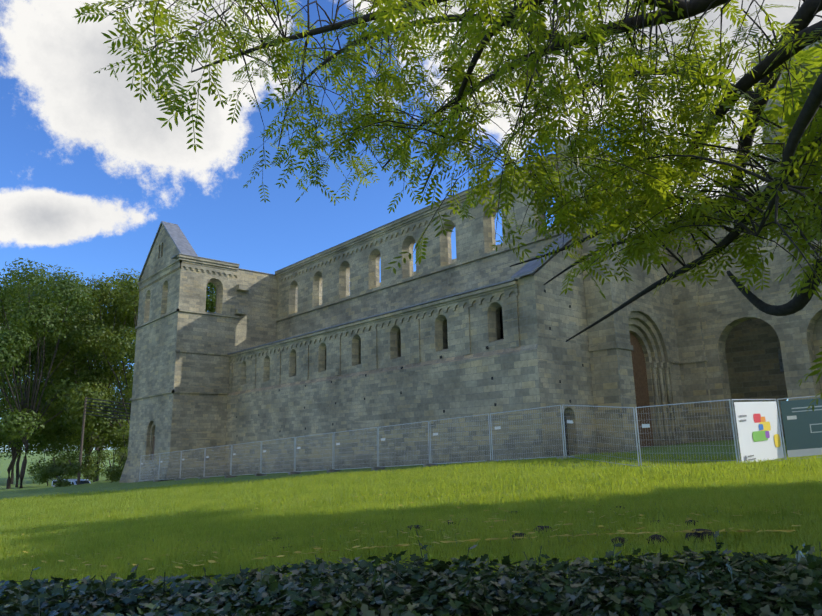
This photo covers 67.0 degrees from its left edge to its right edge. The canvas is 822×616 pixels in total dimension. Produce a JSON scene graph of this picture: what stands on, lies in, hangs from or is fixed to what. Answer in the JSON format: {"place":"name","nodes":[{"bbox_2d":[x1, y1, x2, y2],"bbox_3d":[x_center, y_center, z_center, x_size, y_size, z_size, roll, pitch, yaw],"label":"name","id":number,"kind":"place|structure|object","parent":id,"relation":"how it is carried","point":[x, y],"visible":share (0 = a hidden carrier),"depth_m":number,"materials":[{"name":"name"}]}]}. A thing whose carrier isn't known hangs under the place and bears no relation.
{"place":"outdoors","nodes":[
{"label":"outdoors","id":0,"kind":"place"},
{"bbox_2d":[127,224,179,460],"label":"tower wall","id":1,"kind":"structure","parent":0,"point":[150,376],"depth_m":53.87,"materials":[{"name":"grey stone"}]},
{"bbox_2d":[152,436,154,459],"bbox_3d":[-21.265,11.955,51.693,0.080,2.500,1.300,9,-16,-40],"label":"gable door","id":2,"kind":"structure","parent":1,"relation":"attached to","point":[153,446],"depth_m":52.05,"materials":[{"name":"brown wood"}]},
{"bbox_2d":[225,352,524,464],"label":"aisle wall","id":3,"kind":"structure","parent":0,"point":[460,388],"depth_m":36.25,"materials":[{"name":"grey stone"}]},
{"bbox_2d":[228,346,521,395],"bbox_3d":[-5.072,4.585,40.750,0.160,0.260,31.100,9,-16,-40],"label":"string course","id":4,"kind":"object","parent":3,"relation":"on","point":[478,355],"visible":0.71,"depth_m":36.17,"materials":[{"name":"grey stone"}]},
{"bbox_2d":[0,437,821,602],"bbox_3d":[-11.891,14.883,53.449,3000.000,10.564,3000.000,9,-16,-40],"label":"ground","id":5,"kind":"structure","parent":0,"point":[31,488],"depth_m":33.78,"materials":[{"name":"green plant"}]},
{"bbox_2d":[0,327,66,483],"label":"tree","id":6,"kind":"object","parent":5,"relation":"on","point":[12,474],"depth_m":107.61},
{"bbox_2d":[0,274,74,486],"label":"tree","id":7,"kind":"object","parent":5,"relation":"on","point":[17,469],"depth_m":96.01,"materials":[{"name":"green plant"}]},
{"bbox_2d":[0,264,85,488],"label":"tree leaves","id":8,"kind":"object","parent":5,"relation":"on","point":[43,437],"depth_m":85.60,"materials":[{"name":"green plant"}]},
{"bbox_2d":[26,436,86,485],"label":"shrub leaves","id":9,"kind":"object","parent":5,"relation":"on","point":[74,457],"depth_m":80.07,"materials":[{"name":"green plant"}]},
{"bbox_2d":[0,257,113,488],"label":"tree leaves","id":10,"kind":"object","parent":5,"relation":"on","point":[34,316],"depth_m":75.16,"materials":[{"name":"green plant"}]},
{"bbox_2d":[32,458,82,486],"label":"shrub leaves","id":11,"kind":"object","parent":5,"relation":"on","point":[52,470],"depth_m":58.90,"materials":[{"name":"green plant"}]},
{"bbox_2d":[52,479,89,485],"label":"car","id":12,"kind":"object","parent":5,"relation":"on","point":[74,481],"visible":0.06,"depth_m":70.02,"materials":[{"name":"blue paint"}]},
{"bbox_2d":[18,268,139,479],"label":"tree leaves","id":13,"kind":"object","parent":5,"relation":"on","point":[107,297],"depth_m":83.30,"materials":[{"name":"green plant"}]},
{"bbox_2d":[77,397,86,484],"bbox_3d":[-34.341,14.644,64.693,0.320,10.700,0.304,9,-16,-40],"label":"utility pole","id":14,"kind":"object","parent":5,"relation":"on","point":[81,450],"visible":0.66,"depth_m":64.73,"materials":[{"name":"brown wood"}]},
{"bbox_2d":[85,398,130,419],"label":"power lines","id":15,"kind":"object","parent":14,"relation":"attached to","point":[107,410],"visible":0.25,"depth_m":65.35,"materials":[{"name":"grey metal"}]},
{"bbox_2d":[30,295,135,479],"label":"tree leaves","id":16,"kind":"object","parent":5,"relation":"on","point":[63,425],"depth_m":109.11,"materials":[{"name":"green plant"}]},
{"bbox_2d":[37,313,134,475],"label":"tree leaves","id":17,"kind":"object","parent":5,"relation":"on","point":[114,402],"depth_m":122.92,"materials":[{"name":"green plant"}]},
{"bbox_2d":[62,430,113,481],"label":"shrub leaves","id":18,"kind":"object","parent":5,"relation":"on","point":[90,457],"depth_m":76.61,"materials":[{"name":"green plant"}]},
{"bbox_2d":[42,278,135,480],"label":"tree leaves","id":19,"kind":"object","parent":5,"relation":"on","point":[67,428],"depth_m":93.52,"materials":[{"name":"green plant"}]},
{"bbox_2d":[64,271,139,448],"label":"tree leaves","id":20,"kind":"object","parent":5,"relation":"on","point":[125,309],"depth_m":76.63,"materials":[{"name":"green plant"}]},
{"bbox_2d":[82,449,127,482],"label":"shrub leaves","id":21,"kind":"object","parent":5,"relation":"on","point":[116,474],"depth_m":63.96,"materials":[{"name":"green plant"}]},
{"bbox_2d":[107,438,127,453],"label":"shrub leaves","id":22,"kind":"object","parent":5,"relation":"on","point":[118,444],"depth_m":79.11,"materials":[{"name":"green plant"}]},
{"bbox_2d":[111,423,129,467],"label":"shrub leaves","id":23,"kind":"object","parent":5,"relation":"on","point":[120,431],"depth_m":70.81,"materials":[{"name":"green plant"}]},
{"bbox_2d":[119,459,223,482],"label":"wall plinth","id":24,"kind":"structure","parent":5,"relation":"on","point":[131,472],"depth_m":49.82,"materials":[{"name":"grey stone"}]},
{"bbox_2d":[130,254,249,400],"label":"string courses","id":25,"kind":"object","parent":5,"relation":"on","point":[203,264],"depth_m":52.91,"materials":[{"name":"grey stone"}]},
{"bbox_2d":[138,221,197,280],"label":"gable roof","id":26,"kind":"structure","parent":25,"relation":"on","point":[179,239],"depth_m":54.54,"materials":[{"name":"stone"}]},
{"bbox_2d":[205,282,215,312],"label":"tree leaves","id":27,"kind":"object","parent":5,"relation":"on","point":[210,304],"depth_m":92.19,"materials":[{"name":"green plant"}]},
{"bbox_2d":[164,263,277,464],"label":"transept wall","id":28,"kind":"structure","parent":5,"relation":"on","point":[195,421],"depth_m":51.40,"materials":[{"name":"grey stone"}]},
{"bbox_2d":[171,253,275,275],"bbox_3d":[-15.722,-3.564,54.938,10.360,0.367,1.660,9,-16,-40],"label":"parapet coping","id":29,"kind":"object","parent":28,"relation":"on","point":[174,257],"visible":0.32,"depth_m":53.22,"materials":[{"name":"grey stone"}]},
{"bbox_2d":[176,258,276,277],"bbox_3d":[-15.669,-3.386,55.121,10.000,0.500,1.200,9,-16,-40],"label":"parapet coping","id":30,"kind":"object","parent":28,"relation":"on","point":[257,273],"depth_m":55.89,"materials":[{"name":"grey stone"}]},
{"bbox_2d":[231,281,521,391],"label":"aisle wall","id":31,"kind":"structure","parent":5,"relation":"on","point":[395,345],"depth_m":37.02,"materials":[{"name":"grey stone"}]},
{"bbox_2d":[228,278,517,354],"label":"aisle roof","id":32,"kind":"structure","parent":31,"relation":"on","point":[453,295],"depth_m":36.70,"materials":[{"name":"grey stone"}]},
{"bbox_2d":[228,281,519,392],"bbox_3d":[-5.118,2.909,41.099,0.290,3.164,31.100,9,-16,-40],"label":"corbel frieze","id":33,"kind":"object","parent":31,"relation":"on","point":[497,292],"depth_m":36.47,"materials":[{"name":"grey stone"}]},
{"bbox_2d":[236,281,583,431],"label":"putlog holes","id":34,"kind":"object","parent":31,"relation":"on","point":[441,357],"visible":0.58,"depth_m":30.96,"materials":[{"name":"grey"}]},
{"bbox_2d":[447,309,503,342],"bbox_3d":[-3.710,4.556,42.155,0.100,6.050,30.750,9,-16,-40],"label":"dark aisle","id":35,"kind":"object","parent":31,"relation":"attached to","point":[501,324],"depth_m":32.93,"materials":[{"name":"grey"}]},
{"bbox_2d":[224,443,543,475],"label":"wall plinth","id":36,"kind":"structure","parent":5,"relation":"on","point":[478,453],"depth_m":34.07,"materials":[{"name":"grey stone"}]},
{"bbox_2d":[0,530,821,615],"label":"hedge","id":37,"kind":"object","parent":5,"relation":"on","point":[716,578],"depth_m":2.64,"materials":[{"name":"green plant"}]},
{"bbox_2d":[22,492,800,569],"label":"fallen leaves","id":38,"kind":"object","parent":5,"relation":"on","point":[565,535],"visible":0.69,"depth_m":4.63,"materials":[{"name":"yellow plant"}]},
{"bbox_2d":[276,164,560,340],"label":"clerestory wall","id":39,"kind":"structure","parent":5,"relation":"on","point":[352,274],"depth_m":43.65,"materials":[{"name":"stone"}]},
{"bbox_2d":[275,153,552,271],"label":"cornice","id":40,"kind":"structure","parent":39,"relation":"on","point":[383,225],"depth_m":45.72,"materials":[{"name":"grey stone"}]},
{"bbox_2d":[275,156,561,321],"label":"cornice","id":41,"kind":"structure","parent":39,"relation":"on","point":[411,221],"depth_m":44.74,"materials":[{"name":"grey stone"}]},
{"bbox_2d":[107,480,818,548],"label":"molehills","id":42,"kind":"object","parent":5,"relation":"on","point":[656,537],"visible":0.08,"depth_m":4.33,"materials":[{"name":"soil"}]},
{"bbox_2d":[380,226,555,285],"bbox_3d":[5.853,4.677,50.714,1.000,19.000,30.900,9,-16,-40],"label":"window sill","id":43,"kind":"structure","parent":5,"relation":"on","point":[455,259],"depth_m":53.87,"materials":[{"name":"grey stone"}]},
{"bbox_2d":[134,395,820,481],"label":"construction fence","id":44,"kind":"object","parent":5,"relation":"on","point":[289,447],"visible":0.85,"depth_m":26.50,"materials":[{"name":"grey metal"}]},
{"bbox_2d":[734,401,783,461],"bbox_3d":[10.657,3.754,18.922,3.337,1.886,0.027,9,-16,-40],"label":"white banner","id":45,"kind":"object","parent":44,"relation":"attached to","point":[759,433],"visible":1,"depth_m":18.85,"materials":[{"name":"white"}]},
{"bbox_2d":[780,398,821,456],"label":"green banner","id":46,"kind":"object","parent":44,"relation":"attached to","point":[803,433],"visible":1,"depth_m":20.07,"materials":[{"name":"teal"}]},
{"bbox_2d":[520,349,597,456],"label":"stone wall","id":47,"kind":"structure","parent":5,"relation":"on","point":[543,372],"depth_m":29.05,"materials":[{"name":"stone"}]},
{"bbox_2d":[518,236,589,355],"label":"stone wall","id":48,"kind":"structure","parent":47,"relation":"on","point":[541,311],"depth_m":30.10,"materials":[{"name":"stone"}]},
{"bbox_2d":[564,415,568,454],"bbox_3d":[7.134,6.198,29.515,1.100,3.100,0.100,9,-16,-40],"label":"dark aisle door","id":49,"kind":"structure","parent":5,"relation":"on","point":[566,436],"depth_m":29.73,"materials":[{"name":"grey"}]},
{"bbox_2d":[556,136,688,445],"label":"stone wall","id":50,"kind":"structure","parent":5,"relation":"on","point":[651,321],"depth_m":36.64,"materials":[{"name":"stone"}]},
{"bbox_2d":[511,229,581,278],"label":"lean-to roof","id":51,"kind":"structure","parent":50,"relation":"attached to","point":[529,267],"depth_m":30.60,"materials":[{"name":"stone"}]},
{"bbox_2d":[629,332,653,445],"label":"portal boards","id":52,"kind":"object","parent":50,"relation":"attached to","point":[640,379],"depth_m":35.96,"materials":[{"name":"brown wood"}]},
{"bbox_2d":[576,173,715,452],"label":"facade piers","id":53,"kind":"structure","parent":5,"relation":"on","point":[610,348],"depth_m":31.46,"materials":[{"name":"stone"}]},
{"bbox_2d":[650,362,677,445],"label":"columns","id":54,"kind":"structure","parent":5,"relation":"on","point":[659,365],"depth_m":36.16,"materials":[{"name":"stone"}]},
{"bbox_2d":[689,168,821,440],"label":"wall","id":55,"kind":"structure","parent":5,"relation":"on","point":[727,306],"depth_m":35.17,"materials":[{"name":"stone"}]},
{"bbox_2d":[725,319,787,438],"bbox_3d":[25.979,2.566,35.669,0.800,16.000,18.000,9,-16,-40],"label":"archway","id":56,"kind":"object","parent":5,"relation":"on","point":[755,367],"depth_m":39.57,"materials":[{"name":"stone"}]},
{"bbox_2d":[752,40,821,392],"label":"wall","id":57,"kind":"structure","parent":5,"relation":"on","point":[817,337],"depth_m":35.63,"materials":[{"name":"stone"}]},
{"bbox_2d":[0,0,821,451],"label":"sky","id":58,"kind":"structure","parent":0,"point":[90,175],"materials":[{"name":"blue"}]},
{"bbox_2d":[74,0,821,411],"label":"tree","id":59,"kind":"object","parent":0,"point":[694,102],"depth_m":4.68,"materials":[{"name":"green plant"}]}
]}

